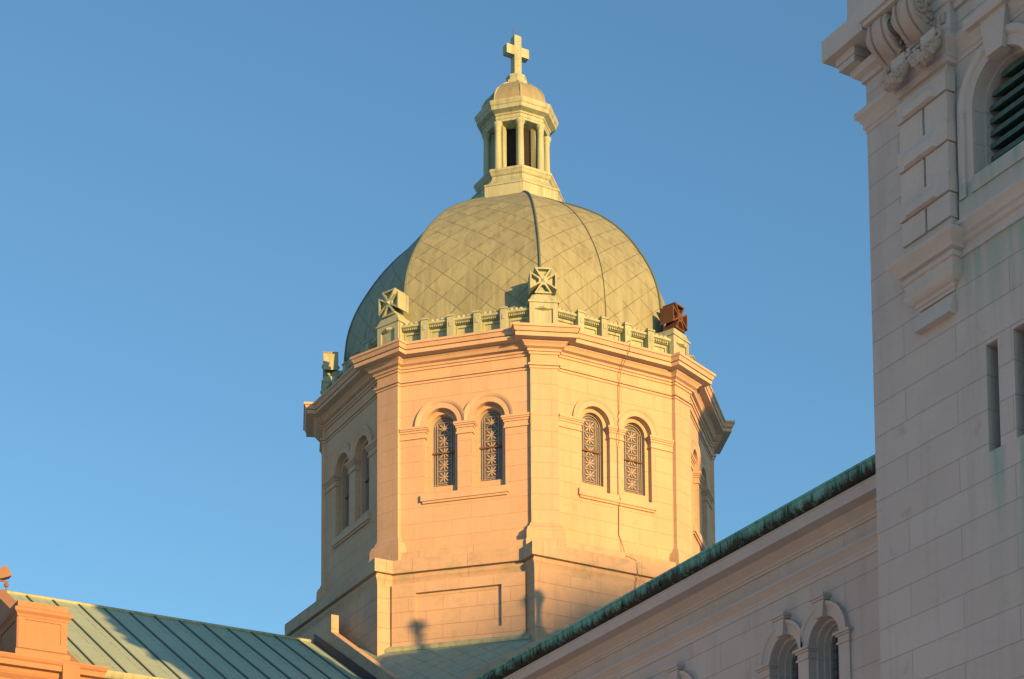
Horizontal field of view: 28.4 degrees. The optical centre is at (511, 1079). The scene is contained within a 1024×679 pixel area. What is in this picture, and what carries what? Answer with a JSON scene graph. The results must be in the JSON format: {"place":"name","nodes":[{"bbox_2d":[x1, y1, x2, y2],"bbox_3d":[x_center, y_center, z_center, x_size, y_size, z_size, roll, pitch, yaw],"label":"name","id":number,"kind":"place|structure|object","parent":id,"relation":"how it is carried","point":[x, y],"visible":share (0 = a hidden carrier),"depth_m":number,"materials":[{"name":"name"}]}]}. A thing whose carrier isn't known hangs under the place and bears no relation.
{"place":"outdoors","nodes":[
{"label":"outdoors","id":0,"kind":"place"},
{"bbox_2d":[0,600,108,678],"bbox_3d":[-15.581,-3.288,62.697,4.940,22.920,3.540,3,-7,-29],"label":"corner pedestal","id":1,"kind":"object","parent":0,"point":[33,640],"visible":1,"depth_m":62.56,"materials":[{"name":"stone"}]},
{"bbox_2d":[0,589,400,678],"bbox_3d":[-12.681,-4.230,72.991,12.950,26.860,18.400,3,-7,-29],"label":"transept","id":2,"kind":"structure","parent":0,"point":[124,643],"depth_m":71.38,"materials":[{"name":"green metal"}]},
{"bbox_2d":[0,565,11,591],"bbox_3d":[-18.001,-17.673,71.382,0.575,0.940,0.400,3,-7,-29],"label":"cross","id":3,"kind":"object","parent":2,"relation":"on","point":[5,573],"visible":1,"depth_m":71.30,"materials":[{"name":"beige stone"}]},
{"bbox_2d":[0,0,874,634],"label":"sky","id":4,"kind":"structure","parent":0,"point":[201,201],"materials":[{"name":"blue"}]},
{"bbox_2d":[285,305,734,655],"bbox_3d":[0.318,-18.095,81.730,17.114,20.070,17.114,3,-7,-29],"label":"octagonal drum","id":5,"kind":"object","parent":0,"point":[504,470],"visible":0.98,"depth_m":75.35,"materials":[{"name":"stone"}]},
{"bbox_2d":[321,351,339,393],"bbox_3d":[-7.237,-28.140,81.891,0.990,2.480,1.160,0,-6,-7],"label":"maltese cross","id":6,"kind":"object","parent":5,"relation":"on","point":[330,366],"visible":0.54,"depth_m":81.46,"materials":[{"name":"beige stone"}]},
{"bbox_2d":[345,469,348,526],"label":"window","id":7,"kind":"structure","parent":5,"relation":"in","point":[347,476],"depth_m":79.90,"materials":[{"name":"black glass"}]},
{"bbox_2d":[365,451,368,510],"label":"window","id":8,"kind":"structure","parent":5,"relation":"in","point":[367,459],"depth_m":78.28,"materials":[{"name":"black glass"}]},
{"bbox_2d":[376,288,409,346],"bbox_3d":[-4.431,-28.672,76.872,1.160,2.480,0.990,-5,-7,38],"label":"maltese cross","id":9,"kind":"object","parent":5,"relation":"on","point":[393,305],"visible":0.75,"depth_m":76.58,"materials":[{"name":"beige stone"}]},
{"bbox_2d":[432,416,454,486],"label":"window","id":10,"kind":"structure","parent":5,"relation":"in","point":[443,429],"depth_m":75.74,"materials":[{"name":"grey glass"}]},
{"bbox_2d":[360,632,533,678],"bbox_3d":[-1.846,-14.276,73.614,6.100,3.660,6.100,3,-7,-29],"label":"corner roof","id":11,"kind":"structure","parent":5,"relation":"attached to","point":[458,659],"depth_m":72.54,"materials":[{"name":"green metal"}]},
{"bbox_2d":[479,410,502,481],"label":"window","id":12,"kind":"structure","parent":5,"relation":"in","point":[490,424],"depth_m":75.25,"materials":[{"name":"grey glass"}]},
{"bbox_2d":[344,190,665,361],"bbox_3d":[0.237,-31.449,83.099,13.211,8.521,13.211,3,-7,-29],"label":"copper dome","id":13,"kind":"structure","parent":5,"relation":"on","point":[483,254],"depth_m":77.54,"materials":[{"name":"beige metal"}]},
{"bbox_2d":[471,73,564,201],"bbox_3d":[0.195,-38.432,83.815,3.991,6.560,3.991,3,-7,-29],"label":"roof lantern","id":14,"kind":"object","parent":13,"relation":"on","point":[515,119],"visible":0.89,"depth_m":82.78,"materials":[{"name":"beige stone"}]},
{"bbox_2d":[503,28,528,73],"bbox_3d":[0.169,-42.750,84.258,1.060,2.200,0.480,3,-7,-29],"label":"finial cross","id":15,"kind":"object","parent":14,"relation":"on","point":[516,53],"visible":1,"depth_m":84.11,"materials":[{"name":"beige metal"}]},
{"bbox_2d":[527,267,558,323],"bbox_3d":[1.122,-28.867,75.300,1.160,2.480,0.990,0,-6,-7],"label":"maltese cross","id":16,"kind":"object","parent":5,"relation":"on","point":[542,284],"visible":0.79,"depth_m":74.92,"materials":[{"name":"beige stone"}]},
{"bbox_2d":[581,414,600,485],"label":"window","id":17,"kind":"structure","parent":5,"relation":"in","point":[591,431],"depth_m":75.71,"materials":[{"name":"beige glass"}]},
{"bbox_2d":[624,424,642,494],"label":"window","id":18,"kind":"structure","parent":5,"relation":"in","point":[633,477],"depth_m":76.60,"materials":[{"name":"beige glass"}]},
{"bbox_2d":[658,302,690,356],"bbox_3d":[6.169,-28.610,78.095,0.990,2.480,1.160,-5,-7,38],"label":"maltese cross","id":19,"kind":"object","parent":5,"relation":"on","point":[673,319],"visible":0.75,"depth_m":77.79,"materials":[{"name":"brown stone"}]},
{"bbox_2d":[475,454,880,678],"bbox_3d":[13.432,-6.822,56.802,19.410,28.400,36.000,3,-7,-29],"label":"nave","id":20,"kind":"structure","parent":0,"point":[789,590],"depth_m":51.36,"materials":[{"name":"stone"}]},
{"bbox_2d":[459,611,594,678],"bbox_3d":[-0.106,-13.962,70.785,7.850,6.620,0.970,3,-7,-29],"label":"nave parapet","id":21,"kind":"structure","parent":20,"relation":"on","point":[481,671],"depth_m":70.70,"materials":[{"name":"metal"}]},
{"bbox_2d":[789,645,797,678],"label":"window","id":22,"kind":"structure","parent":20,"relation":"in","point":[793,666],"depth_m":51.20,"materials":[{"name":"black glass"}]},
{"bbox_2d":[828,627,838,678],"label":"window","id":23,"kind":"structure","parent":20,"relation":"in","point":[833,649],"depth_m":49.77,"materials":[{"name":"black glass"}]},
{"bbox_2d":[821,0,1023,678],"bbox_3d":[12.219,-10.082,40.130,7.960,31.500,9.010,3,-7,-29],"label":"bell tower","id":24,"kind":"structure","parent":0,"point":[939,116],"depth_m":40.34,"materials":[{"name":"stone"}]}
]}

